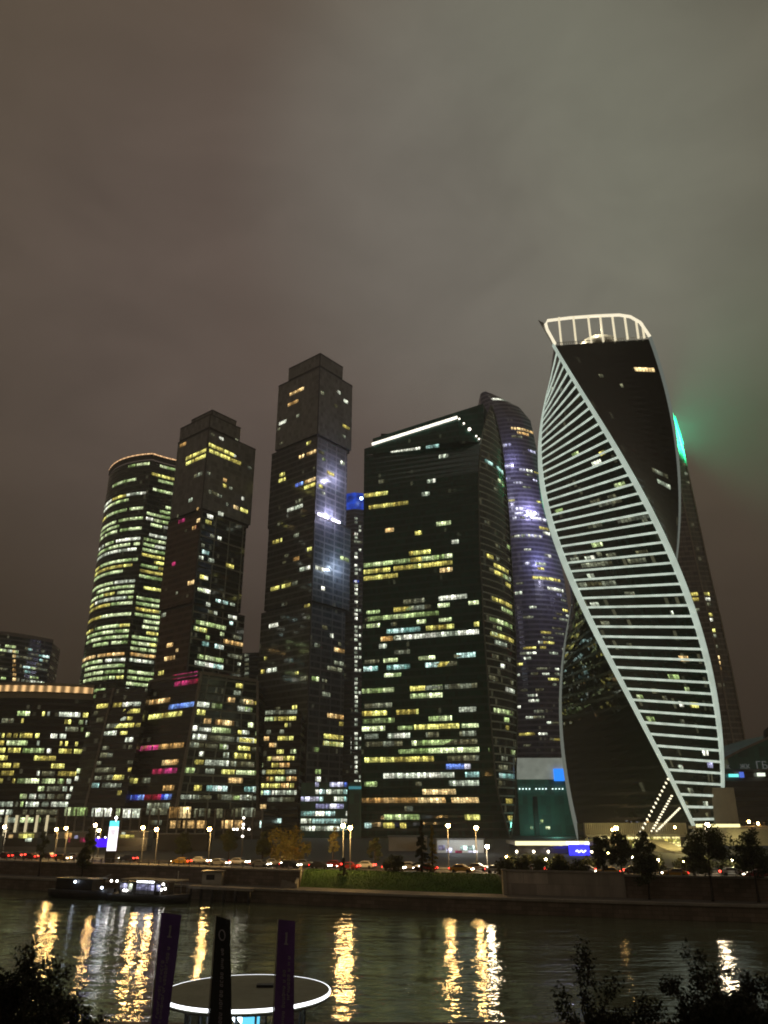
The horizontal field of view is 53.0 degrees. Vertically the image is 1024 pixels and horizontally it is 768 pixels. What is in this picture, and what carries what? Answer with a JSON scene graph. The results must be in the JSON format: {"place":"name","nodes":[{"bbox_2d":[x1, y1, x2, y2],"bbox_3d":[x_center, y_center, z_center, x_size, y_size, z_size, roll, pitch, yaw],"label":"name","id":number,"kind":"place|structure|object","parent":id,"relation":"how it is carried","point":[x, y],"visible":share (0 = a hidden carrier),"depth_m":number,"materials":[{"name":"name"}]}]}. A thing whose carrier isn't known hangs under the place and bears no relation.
{"place":"outdoors","nodes":[
{"label":"outdoors","id":0,"kind":"place"},
{"bbox_2d":[0,631,59,682],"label":"distant round tower","id":1,"kind":"structure","parent":0,"point":[26,658],"depth_m":672.88,"materials":[{"name":"black glass"}]},
{"bbox_2d":[0,682,94,835],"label":"arc building","id":2,"kind":"structure","parent":0,"point":[43,728],"depth_m":436.35,"materials":[{"name":"black glass"}]},
{"bbox_2d":[79,453,175,700],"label":"rounded office tower","id":3,"kind":"structure","parent":0,"point":[120,647],"depth_m":548.97,"materials":[{"name":"black glass"}]},
{"bbox_2d":[241,652,258,678],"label":"distant slab tower","id":4,"kind":"structure","parent":0,"point":[249,666],"depth_m":657.35,"materials":[{"name":"black glass"}]},
{"bbox_2d":[19,860,499,875],"bbox_3d":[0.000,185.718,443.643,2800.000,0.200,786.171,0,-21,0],"label":"embankment pavement","id":5,"kind":"structure","parent":0,"point":[177,865],"depth_m":169.06,"materials":[{"name":"grey concrete"}]},
{"bbox_2d":[83,827,96,855],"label":"dark tree","id":6,"kind":"object","parent":5,"relation":"on","point":[90,838],"visible":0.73,"depth_m":177.77,"materials":[{"name":"green plant"}]},
{"bbox_2d":[494,857,513,878],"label":"bush","id":7,"kind":"object","parent":5,"relation":"on","point":[506,864],"visible":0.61,"depth_m":135.71,"materials":[{"name":"green plant"}]},
{"bbox_2d":[512,855,531,869],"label":"bush","id":8,"kind":"object","parent":5,"relation":"on","point":[523,864],"visible":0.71,"depth_m":135.14,"materials":[{"name":"green plant"}]},
{"bbox_2d":[531,858,549,869],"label":"bush","id":9,"kind":"object","parent":5,"relation":"on","point":[539,864],"visible":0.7,"depth_m":134.22,"materials":[{"name":"green plant"}]},
{"bbox_2d":[549,856,571,870],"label":"bush","id":10,"kind":"object","parent":5,"relation":"on","point":[557,864],"visible":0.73,"depth_m":133.16,"materials":[{"name":"green plant"}]},
{"bbox_2d":[567,858,588,870],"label":"bush","id":11,"kind":"object","parent":5,"relation":"on","point":[581,867],"visible":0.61,"depth_m":132.29,"materials":[{"name":"green plant"}]},
{"bbox_2d":[590,835,615,870],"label":"dark tree","id":12,"kind":"object","parent":5,"relation":"on","point":[600,856],"visible":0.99,"depth_m":136.72,"materials":[{"name":"green plant"}]},
{"bbox_2d":[608,830,632,871],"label":"dark tree","id":13,"kind":"object","parent":5,"relation":"on","point":[623,849],"visible":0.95,"depth_m":137.18,"materials":[{"name":"green plant"}]},
{"bbox_2d":[631,830,658,867],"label":"dark tree","id":14,"kind":"object","parent":5,"relation":"on","point":[641,843],"visible":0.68,"depth_m":134.34,"materials":[{"name":"green plant"}]},
{"bbox_2d":[679,843,706,875],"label":"dark tree","id":15,"kind":"object","parent":5,"relation":"on","point":[685,859],"visible":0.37,"depth_m":133.39,"materials":[{"name":"green plant"}]},
{"bbox_2d":[624,874,767,900],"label":"dark river wall","id":16,"kind":"structure","parent":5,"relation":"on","point":[740,888],"depth_m":125.06,"materials":[{"name":"stone"}]},
{"bbox_2d":[628,868,765,875],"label":"wall railing","id":17,"kind":"object","parent":16,"relation":"on","point":[668,871],"depth_m":125.65,"materials":[{"name":"metal"}]},
{"bbox_2d":[342,492,363,782],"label":"blue topped tower","id":18,"kind":"structure","parent":0,"point":[351,770],"depth_m":691.79,"materials":[{"name":"blue"}]},
{"bbox_2d":[0,856,734,874],"bbox_3d":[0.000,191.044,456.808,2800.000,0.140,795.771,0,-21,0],"label":"pavement","id":19,"kind":"structure","parent":0,"point":[445,868],"depth_m":168.90,"materials":[{"name":"grey concrete"}]},
{"bbox_2d":[93,837,107,857],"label":"blue screen","id":20,"kind":"object","parent":19,"relation":"on","point":[101,842],"visible":0.73,"depth_m":196.59,"materials":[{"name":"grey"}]},
{"bbox_2d":[105,816,118,862],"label":"advertising pylon","id":21,"kind":"object","parent":19,"relation":"on","point":[112,840],"visible":1,"depth_m":180.49,"materials":[{"name":"grey plastic"}]},
{"bbox_2d":[268,825,311,861],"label":"tree","id":22,"kind":"object","parent":19,"relation":"on","point":[287,841],"visible":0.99,"depth_m":173.45,"materials":[{"name":"brown plant"}]},
{"bbox_2d":[328,827,339,859],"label":"slim tree","id":23,"kind":"object","parent":19,"relation":"on","point":[333,836],"visible":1,"depth_m":169.46,"materials":[{"name":"brown plant"}]},
{"bbox_2d":[367,837,382,863],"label":"tree","id":24,"kind":"object","parent":19,"relation":"on","point":[375,846],"visible":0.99,"depth_m":165.44,"materials":[{"name":"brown plant"}]},
{"bbox_2d":[411,821,432,871],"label":"conifer tree","id":25,"kind":"object","parent":19,"relation":"on","point":[420,842],"visible":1,"depth_m":149.32,"materials":[{"name":"green plant"}]},
{"bbox_2d":[426,825,437,871],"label":"conifer tree","id":26,"kind":"object","parent":19,"relation":"on","point":[432,849],"visible":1,"depth_m":149.44,"materials":[{"name":"green plant"}]},
{"bbox_2d":[63,1022,676,1023],"bbox_3d":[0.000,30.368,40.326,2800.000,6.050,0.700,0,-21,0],"label":"quay edge","id":27,"kind":"object","parent":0,"point":[385,1022],"visible":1,"depth_m":41.60,"materials":[{"name":"concrete"}]},
{"bbox_2d":[0,857,739,875],"bbox_3d":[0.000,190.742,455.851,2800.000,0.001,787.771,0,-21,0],"label":"road","id":28,"kind":"structure","parent":0,"point":[410,870],"depth_m":164.49,"materials":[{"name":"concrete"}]},
{"bbox_2d":[171,857,191,864],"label":"car","id":29,"kind":"object","parent":28,"relation":"on","point":[184,859],"visible":0.76,"depth_m":174.46,"materials":[{"name":"yellow paint"}]},
{"bbox_2d":[209,858,229,865],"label":"car","id":30,"kind":"object","parent":28,"relation":"on","point":[217,861],"visible":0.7,"depth_m":170.28,"materials":[{"name":"silver paint"}]},
{"bbox_2d":[229,858,249,864],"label":"car","id":31,"kind":"object","parent":28,"relation":"on","point":[243,861],"visible":0.86,"depth_m":173.64,"materials":[{"name":"white paint"}]},
{"bbox_2d":[250,859,271,866],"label":"car","id":32,"kind":"object","parent":28,"relation":"on","point":[259,861],"visible":0.69,"depth_m":165.91,"materials":[{"name":"black paint"}]},
{"bbox_2d":[279,860,301,867],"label":"car","id":33,"kind":"object","parent":28,"relation":"on","point":[293,863],"visible":0.91,"depth_m":162.79,"materials":[{"name":"paint"}]},
{"bbox_2d":[309,861,331,868],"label":"car","id":34,"kind":"object","parent":28,"relation":"on","point":[317,864],"visible":0.98,"depth_m":160.11,"materials":[{"name":"paint"}]},
{"bbox_2d":[337,862,359,869],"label":"car","id":35,"kind":"object","parent":28,"relation":"on","point":[355,865],"visible":0.85,"depth_m":157.46,"materials":[{"name":"red paint"}]},
{"bbox_2d":[357,861,375,868],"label":"car","id":36,"kind":"object","parent":28,"relation":"on","point":[369,864],"visible":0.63,"depth_m":161.13,"materials":[{"name":"white paint"}]},
{"bbox_2d":[449,864,473,872],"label":"car","id":37,"kind":"object","parent":28,"relation":"on","point":[457,867],"visible":0.94,"depth_m":149.58,"materials":[{"name":"orange paint"}]},
{"bbox_2d":[467,863,487,871],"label":"car","id":38,"kind":"object","parent":28,"relation":"on","point":[477,866],"visible":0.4,"depth_m":153.29,"materials":[{"name":"silver paint"}]},
{"bbox_2d":[661,868,688,874],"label":"car","id":39,"kind":"object","parent":28,"relation":"on","point":[675,871],"visible":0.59,"depth_m":138.78,"materials":[{"name":"brown paint"}]},
{"bbox_2d":[719,867,743,875],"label":"car","id":40,"kind":"object","parent":28,"relation":"on","point":[732,872],"visible":0.45,"depth_m":141.26,"materials":[{"name":"white paint"}]},
{"bbox_2d":[0,889,767,1021],"bbox_3d":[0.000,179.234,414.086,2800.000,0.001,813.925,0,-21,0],"label":"river","id":41,"kind":"structure","parent":0,"point":[376,965],"depth_m":89.72,"materials":[{"name":"grey liquid"}]},
{"bbox_2d":[48,874,115,899],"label":"black barge","id":42,"kind":"object","parent":41,"relation":"on","point":[89,888],"visible":0.89,"depth_m":148.93,"materials":[{"name":"metal"}]},
{"bbox_2d":[105,871,189,903],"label":"excursion boat","id":43,"kind":"object","parent":41,"relation":"on","point":[150,890],"visible":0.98,"depth_m":142.79,"materials":[{"name":"metal"}]},
{"bbox_2d":[189,885,253,903],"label":"landing jetty","id":44,"kind":"object","parent":41,"relation":"on","point":[212,888],"visible":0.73,"depth_m":142.79,"materials":[{"name":"concrete"}]},
{"bbox_2d":[0,878,767,922],"bbox_3d":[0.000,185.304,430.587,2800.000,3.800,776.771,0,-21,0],"label":"quay edge","id":45,"kind":"object","parent":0,"point":[689,913],"visible":0.44,"depth_m":127.18,"materials":[{"name":"stone"}]},
{"bbox_2d":[0,835,767,871],"bbox_3d":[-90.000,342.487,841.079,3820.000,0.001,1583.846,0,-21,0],"label":"ground","id":46,"kind":"structure","parent":0,"point":[498,848],"depth_m":224.61,"materials":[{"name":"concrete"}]},
{"bbox_2d":[1,832,47,850],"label":"pavilion","id":47,"kind":"structure","parent":46,"relation":"on","point":[22,841],"depth_m":240.98,"materials":[{"name":"paint"}]},
{"bbox_2d":[56,831,88,851],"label":"pavilion","id":48,"kind":"structure","parent":46,"relation":"on","point":[76,842],"depth_m":235.44,"materials":[{"name":"paint"}]},
{"bbox_2d":[116,830,154,850],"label":"pavilion","id":49,"kind":"structure","parent":46,"relation":"on","point":[129,840],"depth_m":241.21,"materials":[{"name":"paint"}]},
{"bbox_2d":[53,807,277,838],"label":"street level hall","id":50,"kind":"structure","parent":46,"relation":"on","point":[257,822],"depth_m":367.47,"materials":[{"name":"glass"}]},
{"bbox_2d":[68,687,151,808],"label":"leaning glass wing","id":51,"kind":"structure","parent":50,"relation":"on","point":[106,769],"depth_m":419.22,"materials":[{"name":"black glass"}]},
{"bbox_2d":[129,671,264,808],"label":"slanted podium","id":52,"kind":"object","parent":50,"relation":"on","point":[202,741],"visible":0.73,"depth_m":410.00,"materials":[{"name":"black glass"}]},
{"bbox_2d":[153,410,255,678],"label":"stacked block tower","id":53,"kind":"structure","parent":52,"relation":"on","point":[201,624],"depth_m":472.44,"materials":[{"name":"glass"}]},
{"bbox_2d":[174,831,192,856],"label":"dark tree","id":54,"kind":"object","parent":46,"relation":"on","point":[185,845],"visible":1,"depth_m":193.52,"materials":[{"name":"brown plant"}]},
{"bbox_2d":[158,833,213,850],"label":"pavilion","id":55,"kind":"structure","parent":46,"relation":"on","point":[199,841],"depth_m":240.87,"materials":[{"name":"paint"}]},
{"bbox_2d":[219,828,238,860],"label":"dark tree","id":56,"kind":"object","parent":46,"relation":"on","point":[229,839],"visible":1,"depth_m":189.20,"materials":[{"name":"brown plant"}]},
{"bbox_2d":[255,831,272,858],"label":"dark tree","id":57,"kind":"object","parent":46,"relation":"on","point":[263,843],"visible":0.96,"depth_m":183.00,"materials":[{"name":"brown plant"}]},
{"bbox_2d":[260,710,304,836],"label":"yellow lit annex","id":58,"kind":"object","parent":46,"relation":"on","point":[282,763],"visible":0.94,"depth_m":405.44,"materials":[{"name":"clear glass"}]},
{"bbox_2d":[258,353,352,782],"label":"tall stacked tower","id":59,"kind":"structure","parent":46,"relation":"on","point":[302,638],"depth_m":478.47,"materials":[{"name":"glass"}]},
{"bbox_2d":[299,782,348,837],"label":"glass lobby block","id":60,"kind":"structure","parent":46,"relation":"on","point":[324,809],"depth_m":382.44,"materials":[{"name":"black glass"}]},
{"bbox_2d":[348,782,361,837],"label":"teal corner annex","id":61,"kind":"object","parent":46,"relation":"on","point":[355,788],"visible":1,"depth_m":376.84,"materials":[{"name":"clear glass"}]},
{"bbox_2d":[387,836,427,850],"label":"pavilion","id":62,"kind":"structure","parent":46,"relation":"on","point":[402,843],"depth_m":240.66,"materials":[{"name":"paint"}]},
{"bbox_2d":[361,404,517,837],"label":"dark slab tower","id":63,"kind":"structure","parent":46,"relation":"on","point":[439,726],"depth_m":410.02,"materials":[{"name":"black glass"}]},
{"bbox_2d":[434,838,484,852],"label":"market canopy","id":64,"kind":"object","parent":46,"relation":"on","point":[462,845],"visible":0.9,"depth_m":229.42,"materials":[{"name":"grey glass"}]},
{"bbox_2d":[512,758,575,835],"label":"teal glass box","id":65,"kind":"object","parent":46,"relation":"on","point":[542,806],"visible":0.86,"depth_m":423.68,"materials":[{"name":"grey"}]},
{"bbox_2d":[506,840,592,852],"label":"canopy pavilion","id":66,"kind":"structure","parent":46,"relation":"on","point":[539,846],"depth_m":225.46,"materials":[{"name":"paint"}]},
{"bbox_2d":[566,842,589,854],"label":"blue shop sign","id":67,"kind":"object","parent":66,"relation":"attached to","point":[576,848],"visible":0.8,"depth_m":216.20,"materials":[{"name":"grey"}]},
{"bbox_2d":[579,855,596,869],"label":"roadside shrub","id":68,"kind":"object","parent":46,"relation":"on","point":[589,861],"visible":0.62,"depth_m":157.28,"materials":[{"name":"green plant"}]},
{"bbox_2d":[538,313,724,840],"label":"twisted tower","id":69,"kind":"structure","parent":46,"relation":"on","point":[639,718],"depth_m":315.31,"materials":[{"name":"black glass"}]},
{"bbox_2d":[577,823,686,847],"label":"entrance hall","id":70,"kind":"structure","parent":46,"relation":"on","point":[668,832],"depth_m":264.43,"materials":[{"name":"paint"}]},
{"bbox_2d":[671,856,690,871],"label":"roadside shrub","id":71,"kind":"object","parent":46,"relation":"on","point":[676,864],"visible":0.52,"depth_m":152.35,"materials":[{"name":"green plant"}]},
{"bbox_2d":[683,829,720,845],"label":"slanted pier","id":72,"kind":"structure","parent":46,"relation":"on","point":[703,834],"depth_m":258.88,"materials":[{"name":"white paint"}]},
{"bbox_2d":[688,820,767,828],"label":"elevated deck","id":73,"kind":"structure","parent":72,"relation":"on","point":[727,825],"depth_m":255.40,"materials":[{"name":"concrete"}]},
{"bbox_2d":[712,860,736,868],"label":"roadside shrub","id":74,"kind":"object","parent":46,"relation":"on","point":[721,865],"visible":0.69,"depth_m":151.88,"materials":[{"name":"green plant"}]},
{"bbox_2d":[712,788,738,823],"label":"pale stair tower","id":75,"kind":"structure","parent":46,"relation":"on","point":[724,806],"depth_m":297.02,"materials":[{"name":"paint"}]},
{"bbox_2d":[720,828,767,845],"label":"curved ramp","id":76,"kind":"structure","parent":46,"relation":"on","point":[762,836],"depth_m":247.35,"materials":[{"name":"paint"}]},
{"bbox_2d":[723,727,767,825],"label":"domed mall","id":77,"kind":"structure","parent":46,"relation":"on","point":[750,787],"depth_m":351.52,"materials":[{"name":"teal glass"}]},
{"bbox_2d":[0,874,767,904],"bbox_3d":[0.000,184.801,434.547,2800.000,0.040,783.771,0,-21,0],"label":"promenade","id":78,"kind":"structure","parent":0,"point":[512,895],"depth_m":132.20,"materials":[{"name":"grey concrete"}]},
{"bbox_2d":[36,831,49,875],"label":"bare tree","id":79,"kind":"object","parent":78,"relation":"on","point":[41,849],"visible":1,"depth_m":173.96,"materials":[{"name":"brown plant"}]},
{"bbox_2d":[76,845,91,876],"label":"dark tree","id":80,"kind":"object","parent":78,"relation":"on","point":[82,861],"visible":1,"depth_m":167.11,"materials":[{"name":"green plant"}]},
{"bbox_2d":[0,860,300,886],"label":"embankment wall","id":81,"kind":"structure","parent":78,"relation":"on","point":[255,876],"depth_m":161.50,"materials":[{"name":"stone"}]},
{"bbox_2d":[0,855,288,869],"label":"embankment railing","id":82,"kind":"object","parent":81,"relation":"on","point":[92,860],"visible":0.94,"depth_m":161.77,"materials":[{"name":"metal"}]},
{"bbox_2d":[201,870,225,884],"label":"ticket booth","id":83,"kind":"object","parent":78,"relation":"on","point":[212,877],"visible":0.97,"depth_m":149.87,"materials":[{"name":"paint"}]},
{"bbox_2d":[280,866,301,887],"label":"river stair","id":84,"kind":"object","parent":78,"relation":"on","point":[285,883],"visible":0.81,"depth_m":146.05,"materials":[{"name":"concrete"}]},
{"bbox_2d":[0,876,767,907],"bbox_3d":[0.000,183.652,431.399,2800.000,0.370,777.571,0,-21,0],"label":"quay coping","id":85,"kind":"object","parent":78,"relation":"on","point":[515,899],"visible":0.8,"depth_m":126.78,"materials":[{"name":"concrete"}]},
{"bbox_2d":[500,869,506,894],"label":"wall pillar","id":86,"kind":"structure","parent":78,"relation":"on","point":[504,882],"depth_m":132.65,"materials":[{"name":"paint"}]},
{"bbox_2d":[506,869,625,897],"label":"planter wall","id":87,"kind":"structure","parent":78,"relation":"on","point":[571,883],"depth_m":130.26,"materials":[{"name":"concrete"}]},
{"bbox_2d":[629,849,662,899],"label":"riverside tree","id":88,"kind":"object","parent":78,"relation":"on","point":[640,857],"visible":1,"depth_m":125.36,"materials":[{"name":"green plant"}]},
{"bbox_2d":[682,820,733,901],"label":"riverside tree","id":89,"kind":"object","parent":78,"relation":"on","point":[715,849],"visible":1,"depth_m":123.09,"materials":[{"name":"green plant"}]},
{"bbox_2d":[727,827,767,902],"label":"riverside tree","id":90,"kind":"object","parent":78,"relation":"on","point":[751,854],"visible":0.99,"depth_m":121.75,"materials":[{"name":"green plant"}]},
{"bbox_2d":[0,0,767,893],"label":"sky","id":91,"kind":"structure","parent":0,"point":[202,201],"materials":[{"name":"grey"}]},
{"bbox_2d":[300,868,502,893],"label":"lawn","id":92,"kind":"structure","parent":0,"point":[406,882],"depth_m":141.93,"materials":[{"name":"green plant"}]},
{"bbox_2d":[382,854,404,871],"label":"round bush","id":93,"kind":"object","parent":92,"relation":"on","point":[395,864],"visible":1,"depth_m":149.13,"materials":[{"name":"green plant"}]},
{"bbox_2d":[478,391,568,757],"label":"sail shaped tower","id":94,"kind":"structure","parent":0,"point":[541,610],"depth_m":642.63,"materials":[{"name":"purple"}]},
{"bbox_2d":[611,826,683,853],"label":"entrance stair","id":95,"kind":"object","parent":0,"point":[664,846],"visible":0.79,"depth_m":235.20,"materials":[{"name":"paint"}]},
{"bbox_2d":[673,414,751,769],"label":"bronze ribbed tower","id":96,"kind":"structure","parent":0,"point":[692,561],"depth_m":579.51,"materials":[{"name":"brown glass"}]},
{"label":"near promenade","id":97,"kind":"structure","parent":0,"visible":0},
{"bbox_2d":[150,913,181,1023],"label":"feather flag","id":98,"kind":"object","parent":97,"relation":"on","point":[168,940],"visible":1,"depth_m":30.97,"materials":[{"name":"fabric"}]},
{"bbox_2d":[207,916,231,1023],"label":"feather flag","id":99,"kind":"object","parent":97,"relation":"on","point":[220,1007],"visible":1,"depth_m":29.97,"materials":[{"name":"fabric"}]},
{"bbox_2d":[170,974,329,1023],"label":"round kiosk","id":100,"kind":"object","parent":97,"relation":"on","point":[252,998],"visible":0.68,"depth_m":35.02,"materials":[{"name":"metal"}]},
{"bbox_2d":[272,919,294,1023],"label":"feather flag","id":101,"kind":"object","parent":97,"relation":"on","point":[283,1005],"visible":1,"depth_m":29.96,"materials":[{"name":"fabric"}]},
{"bbox_3d":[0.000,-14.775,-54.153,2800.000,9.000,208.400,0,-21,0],"label":"near bank","id":102,"kind":"structure","parent":0,"visible":0},
{"bbox_2d":[0,937,85,1023],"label":"foreground tree","id":103,"kind":"object","parent":102,"relation":"on","point":[24,998],"visible":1,"depth_m":18.69,"materials":[{"name":"black plant"}]},
{"bbox_2d":[15,984,112,1023],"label":"foreground tree","id":104,"kind":"object","parent":102,"relation":"on","point":[74,1015],"visible":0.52,"depth_m":20.74,"materials":[{"name":"black plant"}]},
{"bbox_2d":[547,932,624,1023],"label":"foreground tree","id":105,"kind":"object","parent":102,"relation":"on","point":[588,1017],"visible":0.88,"depth_m":21.27,"materials":[{"name":"black plant"}]},
{"bbox_2d":[593,986,704,1023],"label":"foreground tree","id":106,"kind":"object","parent":102,"relation":"on","point":[648,1013],"visible":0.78,"depth_m":20.75,"materials":[{"name":"black plant"}]},
{"bbox_2d":[658,935,767,1023],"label":"foreground tree","id":107,"kind":"object","parent":102,"relation":"on","point":[733,1008],"visible":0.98,"depth_m":19.49,"materials":[{"name":"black plant"}]},
{"bbox_2d":[710,963,767,1023],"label":"foreground tree","id":108,"kind":"object","parent":102,"relation":"on","point":[764,985],"visible":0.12,"depth_m":21.03,"materials":[{"name":"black plant"}]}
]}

